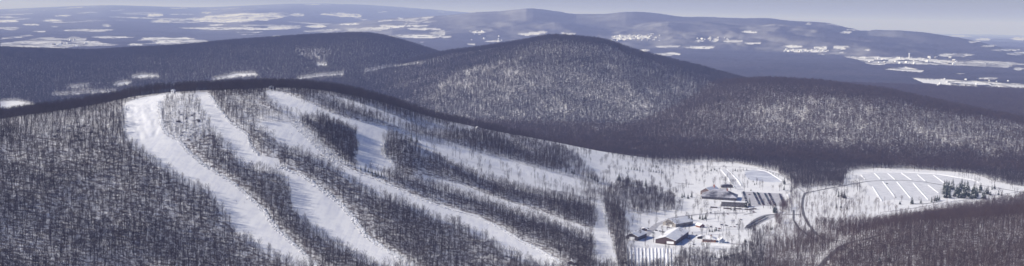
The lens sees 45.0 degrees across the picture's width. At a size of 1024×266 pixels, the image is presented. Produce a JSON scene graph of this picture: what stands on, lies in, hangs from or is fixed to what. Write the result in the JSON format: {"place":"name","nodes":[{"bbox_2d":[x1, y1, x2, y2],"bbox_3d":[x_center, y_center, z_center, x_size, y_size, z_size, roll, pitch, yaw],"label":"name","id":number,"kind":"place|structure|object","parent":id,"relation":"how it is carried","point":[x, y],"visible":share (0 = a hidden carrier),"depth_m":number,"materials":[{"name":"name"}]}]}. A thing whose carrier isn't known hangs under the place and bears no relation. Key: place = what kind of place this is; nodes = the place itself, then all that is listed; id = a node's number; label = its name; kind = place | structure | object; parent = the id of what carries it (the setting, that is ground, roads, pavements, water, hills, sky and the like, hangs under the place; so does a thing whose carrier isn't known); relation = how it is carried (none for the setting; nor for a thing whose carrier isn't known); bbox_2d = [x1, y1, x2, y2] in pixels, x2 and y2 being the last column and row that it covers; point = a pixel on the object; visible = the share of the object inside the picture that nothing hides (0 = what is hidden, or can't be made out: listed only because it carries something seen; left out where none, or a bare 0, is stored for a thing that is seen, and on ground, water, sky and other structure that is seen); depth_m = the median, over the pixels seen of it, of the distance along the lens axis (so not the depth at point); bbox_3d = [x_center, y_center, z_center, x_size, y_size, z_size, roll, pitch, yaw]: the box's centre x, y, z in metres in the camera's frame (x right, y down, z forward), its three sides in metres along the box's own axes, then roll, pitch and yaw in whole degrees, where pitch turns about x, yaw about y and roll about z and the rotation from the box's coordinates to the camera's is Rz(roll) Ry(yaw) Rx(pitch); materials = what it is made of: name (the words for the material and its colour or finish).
{"place":"outdoors","nodes":[
{"label":"outdoors","id":0,"kind":"place"},
{"bbox_2d":[0,37,412,107],"bbox_3d":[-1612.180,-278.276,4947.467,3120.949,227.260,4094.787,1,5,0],"label":"hill","id":1,"kind":"structure","parent":0,"point":[11,101],"depth_m":4831.21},
{"bbox_2d":[0,31,440,115],"bbox_3d":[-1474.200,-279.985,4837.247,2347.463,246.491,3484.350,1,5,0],"label":"woodland","id":2,"kind":"object","parent":1,"relation":"on","point":[76,59],"visible":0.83,"depth_m":5039.21,"materials":[{"name":"grey plant"}]},
{"bbox_2d":[0,87,1023,265],"bbox_3d":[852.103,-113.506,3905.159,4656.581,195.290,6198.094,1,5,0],"label":"ground","id":3,"kind":"structure","parent":0,"point":[597,165],"depth_m":1854.78,"materials":[{"name":"white snow"}]},
{"bbox_2d":[124,93,314,265],"bbox_3d":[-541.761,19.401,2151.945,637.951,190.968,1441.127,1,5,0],"label":"ski run","id":4,"kind":"object","parent":3,"relation":"on","point":[142,118],"visible":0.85,"depth_m":1655.54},
{"bbox_2d":[194,92,412,265],"bbox_3d":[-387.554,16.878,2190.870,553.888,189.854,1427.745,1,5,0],"label":"ski run","id":5,"kind":"object","parent":3,"relation":"on","point":[316,205],"visible":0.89,"depth_m":1669.16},
{"bbox_2d":[4,91,609,265],"bbox_3d":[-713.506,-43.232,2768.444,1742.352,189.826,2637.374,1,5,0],"label":"snowy brush","id":6,"kind":"object","parent":3,"relation":"on","point":[327,194],"visible":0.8,"depth_m":1779.57,"materials":[{"name":"white snow"}]},
{"bbox_2d":[249,122,564,265],"bbox_3d":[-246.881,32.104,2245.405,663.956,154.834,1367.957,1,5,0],"label":"ski run","id":7,"kind":"object","parent":3,"relation":"on","point":[283,131],"visible":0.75,"depth_m":1765.82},
{"bbox_2d":[262,90,605,190],"bbox_3d":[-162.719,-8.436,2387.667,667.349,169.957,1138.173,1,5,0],"label":"ski run","id":8,"kind":"object","parent":3,"relation":"on","point":[369,136],"visible":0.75,"depth_m":2038.90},
{"bbox_2d":[0,77,1023,265],"bbox_3d":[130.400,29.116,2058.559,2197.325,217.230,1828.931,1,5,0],"label":"woodland","id":9,"kind":"object","parent":3,"relation":"on","point":[384,100],"visible":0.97,"depth_m":1752.94,"materials":[{"name":"grey plant"}]},
{"bbox_2d":[590,199,617,265],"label":"ski run","id":10,"kind":"object","parent":3,"relation":"on","point":[602,237],"visible":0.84,"depth_m":1779.41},
{"bbox_2d":[626,229,646,240],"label":"shed","id":11,"kind":"structure","parent":3,"relation":"on","point":[636,235],"depth_m":1804.11,"materials":[{"name":"white paint"}]},
{"bbox_2d":[637,248,639,265],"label":"snow berm","id":12,"kind":"structure","parent":3,"relation":"on","point":[638,256],"depth_m":1691.51,"materials":[{"name":"white snow"}]},
{"bbox_2d":[647,248,650,263],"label":"snow berm","id":13,"kind":"structure","parent":3,"relation":"on","point":[648,255],"depth_m":1697.07,"materials":[{"name":"white snow"}]},
{"bbox_2d":[651,248,653,260],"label":"snow berm","id":14,"kind":"structure","parent":3,"relation":"on","point":[652,254],"depth_m":1705.56,"materials":[{"name":"white snow"}]},
{"bbox_2d":[662,248,664,263],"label":"snow berm","id":15,"kind":"structure","parent":3,"relation":"on","point":[663,253],"depth_m":1707.40,"materials":[{"name":"white snow"}]},
{"bbox_2d":[665,248,668,265],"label":"snow berm","id":16,"kind":"structure","parent":3,"relation":"on","point":[666,254],"depth_m":1697.89,"materials":[{"name":"white snow"}]},
{"bbox_2d":[655,227,688,244],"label":"barn","id":17,"kind":"structure","parent":3,"relation":"on","point":[672,236],"depth_m":1806.54,"materials":[{"name":"white paint"}]},
{"bbox_2d":[663,216,692,226],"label":"barn","id":18,"kind":"structure","parent":3,"relation":"on","point":[685,220],"depth_m":1950.94,"materials":[{"name":"beige"}]},
{"bbox_2d":[695,223,704,227],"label":"cabin","id":19,"kind":"object","parent":3,"relation":"on","point":[700,225],"visible":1,"depth_m":1948.45,"materials":[{"name":"white paint"}]},
{"bbox_2d":[702,235,716,242],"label":"house","id":20,"kind":"structure","parent":3,"relation":"on","point":[709,238],"depth_m":1819.93,"materials":[{"name":"white paint"}]},
{"bbox_2d":[700,185,718,193],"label":"lodge annex","id":21,"kind":"object","parent":3,"relation":"on","point":[709,188],"visible":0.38,"depth_m":2331.83,"materials":[{"name":"white stone"}]},
{"bbox_2d":[701,189,737,200],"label":"lodge","id":22,"kind":"structure","parent":3,"relation":"on","point":[711,194],"depth_m":2271.64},
{"bbox_2d":[717,237,724,242],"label":"cabin","id":23,"kind":"object","parent":3,"relation":"on","point":[721,240],"visible":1,"depth_m":1812.46,"materials":[{"name":"white"}]},
{"bbox_2d":[721,184,732,187],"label":"cabin","id":24,"kind":"object","parent":3,"relation":"on","point":[726,185],"visible":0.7,"depth_m":2440.15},
{"bbox_2d":[721,170,734,187],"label":"snow berm","id":25,"kind":"structure","parent":3,"relation":"on","point":[723,172],"depth_m":2582.20,"materials":[{"name":"white snow"}]},
{"bbox_2d":[699,244,763,246],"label":"snow berm","id":26,"kind":"structure","parent":3,"relation":"on","point":[726,245],"depth_m":1796.28,"materials":[{"name":"white snow"}]},
{"bbox_2d":[721,200,746,207],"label":"lodge wing","id":27,"kind":"structure","parent":3,"relation":"on","point":[725,203],"depth_m":2184.13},
{"bbox_2d":[446,81,1023,173],"bbox_3d":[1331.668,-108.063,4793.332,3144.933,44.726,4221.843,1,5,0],"label":"woodland","id":28,"kind":"object","parent":3,"relation":"on","point":[994,98],"visible":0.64,"depth_m":3167.21,"materials":[{"name":"grey plant"}]},
{"bbox_2d":[727,169,742,185],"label":"snow berm","id":29,"kind":"structure","parent":3,"relation":"on","point":[739,182],"depth_m":2589.57,"materials":[{"name":"white snow"}]},
{"bbox_2d":[744,169,782,181],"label":"snow berm","id":30,"kind":"structure","parent":3,"relation":"on","point":[768,172],"depth_m":2692.73,"materials":[{"name":"white snow"}]},
{"bbox_2d":[741,192,786,230],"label":"parking lot","id":31,"kind":"structure","parent":3,"relation":"on","point":[775,197],"depth_m":2276.84,"materials":[{"name":"white snow"}]},
{"bbox_2d":[772,203,777,212],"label":"conifer tree","id":32,"kind":"object","parent":3,"relation":"on","point":[774,208],"visible":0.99,"depth_m":2120.85,"materials":[{"name":"green plant"}]},
{"bbox_2d":[763,190,1023,265],"bbox_3d":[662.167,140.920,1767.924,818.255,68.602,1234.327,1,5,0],"label":"woodland","id":33,"kind":"object","parent":3,"relation":"on","point":[994,209],"visible":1,"depth_m":1734.13,"materials":[{"name":"grey plant"}]},
{"bbox_2d":[853,173,977,201],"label":"parking lot","id":34,"kind":"structure","parent":3,"relation":"on","point":[908,186],"depth_m":2552.18,"materials":[{"name":"white snow"}]},
{"bbox_2d":[872,186,882,200],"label":"snow berm","id":35,"kind":"structure","parent":34,"relation":"on","point":[879,197],"depth_m":2380.50,"materials":[{"name":"white snow"}]},
{"bbox_2d":[883,181,894,196],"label":"snow berm","id":36,"kind":"structure","parent":34,"relation":"on","point":[888,188],"depth_m":2471.37,"materials":[{"name":"white snow"}]},
{"bbox_2d":[897,182,911,197],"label":"snow berm","id":37,"kind":"structure","parent":34,"relation":"on","point":[903,189],"depth_m":2461.78,"materials":[{"name":"white snow"}]},
{"bbox_2d":[913,183,928,199],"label":"snow berm","id":38,"kind":"structure","parent":34,"relation":"on","point":[925,196],"depth_m":2422.01,"materials":[{"name":"white snow"}]},
{"bbox_2d":[852,172,979,182],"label":"snow berm","id":39,"kind":"structure","parent":3,"relation":"on","point":[915,172],"depth_m":2743.18,"materials":[{"name":"white snow"}]},
{"bbox_2d":[0,4,1023,88],"bbox_3d":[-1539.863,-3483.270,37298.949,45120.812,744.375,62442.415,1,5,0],"label":"snowy fields","id":40,"kind":"structure","parent":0,"point":[231,17],"depth_m":14156.85,"materials":[{"name":"white snow"}]},
{"bbox_2d":[0,3,1023,88],"bbox_3d":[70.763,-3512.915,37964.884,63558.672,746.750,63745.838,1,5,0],"label":"distant woods","id":41,"kind":"object","parent":40,"relation":"on","point":[767,56],"visible":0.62,"depth_m":14775.50,"materials":[{"name":"grey plant"}]},
{"bbox_2d":[0,0,1023,35],"label":"sky","id":42,"kind":"structure","parent":0,"point":[997,17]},
{"bbox_2d":[379,39,724,127],"bbox_3d":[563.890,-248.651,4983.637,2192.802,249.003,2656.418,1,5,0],"label":"hill","id":43,"kind":"structure","parent":0,"point":[565,105],"depth_m":4191.17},
{"bbox_2d":[377,33,746,125],"bbox_3d":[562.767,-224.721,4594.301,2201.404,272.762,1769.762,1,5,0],"label":"woodland","id":44,"kind":"object","parent":43,"relation":"on","point":[469,60],"visible":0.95,"depth_m":4351.93,"materials":[{"name":"grey plant"}]},
{"bbox_2d":[647,223,658,237],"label":"path","id":45,"kind":"structure","parent":0,"point":[652,229],"depth_m":1900.80,"materials":[{"name":"white snow"}]},
{"bbox_2d":[658,212,738,224],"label":"path","id":46,"kind":"structure","parent":0,"point":[661,222],"depth_m":2066.07,"materials":[{"name":"white snow"}]},
{"bbox_2d":[689,228,745,235],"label":"path","id":47,"kind":"structure","parent":0,"point":[698,232],"depth_m":1919.46,"materials":[{"name":"white snow"}]},
{"bbox_2d":[687,247,753,250],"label":"path","id":48,"kind":"structure","parent":0,"point":[717,248],"depth_m":1767.30,"materials":[{"name":"white snow"}]},
{"bbox_2d":[721,169,743,189],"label":"path","id":49,"kind":"structure","parent":0,"point":[737,185],"depth_m":2537.19,"materials":[{"name":"white snow"}]},
{"bbox_2d":[718,166,805,192],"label":"road","id":50,"kind":"structure","parent":0,"point":[775,173],"depth_m":2663.95,"materials":[{"name":"white snow"}]},
{"bbox_2d":[745,170,781,181],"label":"pond","id":51,"kind":"structure","parent":0,"point":[754,175],"depth_m":2631.35,"materials":[{"name":"white ice"}]},
{"bbox_2d":[745,214,799,228],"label":"road","id":52,"kind":"structure","parent":0,"point":[758,218],"depth_m":2067.42,"materials":[{"name":"white snow"}]},
{"bbox_2d":[801,193,840,240],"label":"road","id":53,"kind":"structure","parent":0,"point":[802,204],"depth_m":2133.29,"materials":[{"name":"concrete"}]},
{"bbox_2d":[625,82,1023,160],"bbox_3d":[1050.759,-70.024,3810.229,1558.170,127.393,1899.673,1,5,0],"label":"hill","id":54,"kind":"structure","parent":0,"point":[887,126],"depth_m":3399.46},
{"bbox_2d":[613,75,1023,159],"bbox_3d":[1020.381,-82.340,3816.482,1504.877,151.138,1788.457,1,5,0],"label":"woodland","id":55,"kind":"object","parent":54,"relation":"on","point":[774,83],"visible":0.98,"depth_m":3465.68,"materials":[{"name":"grey plant"}]},
{"bbox_2d":[818,232,886,265],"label":"road","id":56,"kind":"structure","parent":0,"point":[833,254],"depth_m":1685.22,"materials":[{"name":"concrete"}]},
{"bbox_2d":[808,180,985,193],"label":"road","id":57,"kind":"structure","parent":0,"point":[868,181],"depth_m":2544.55,"materials":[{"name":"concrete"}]},
{"bbox_2d":[885,191,1021,211],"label":"path","id":58,"kind":"structure","parent":0,"point":[947,202],"depth_m":2292.19,"materials":[{"name":"white snow"}]}
]}

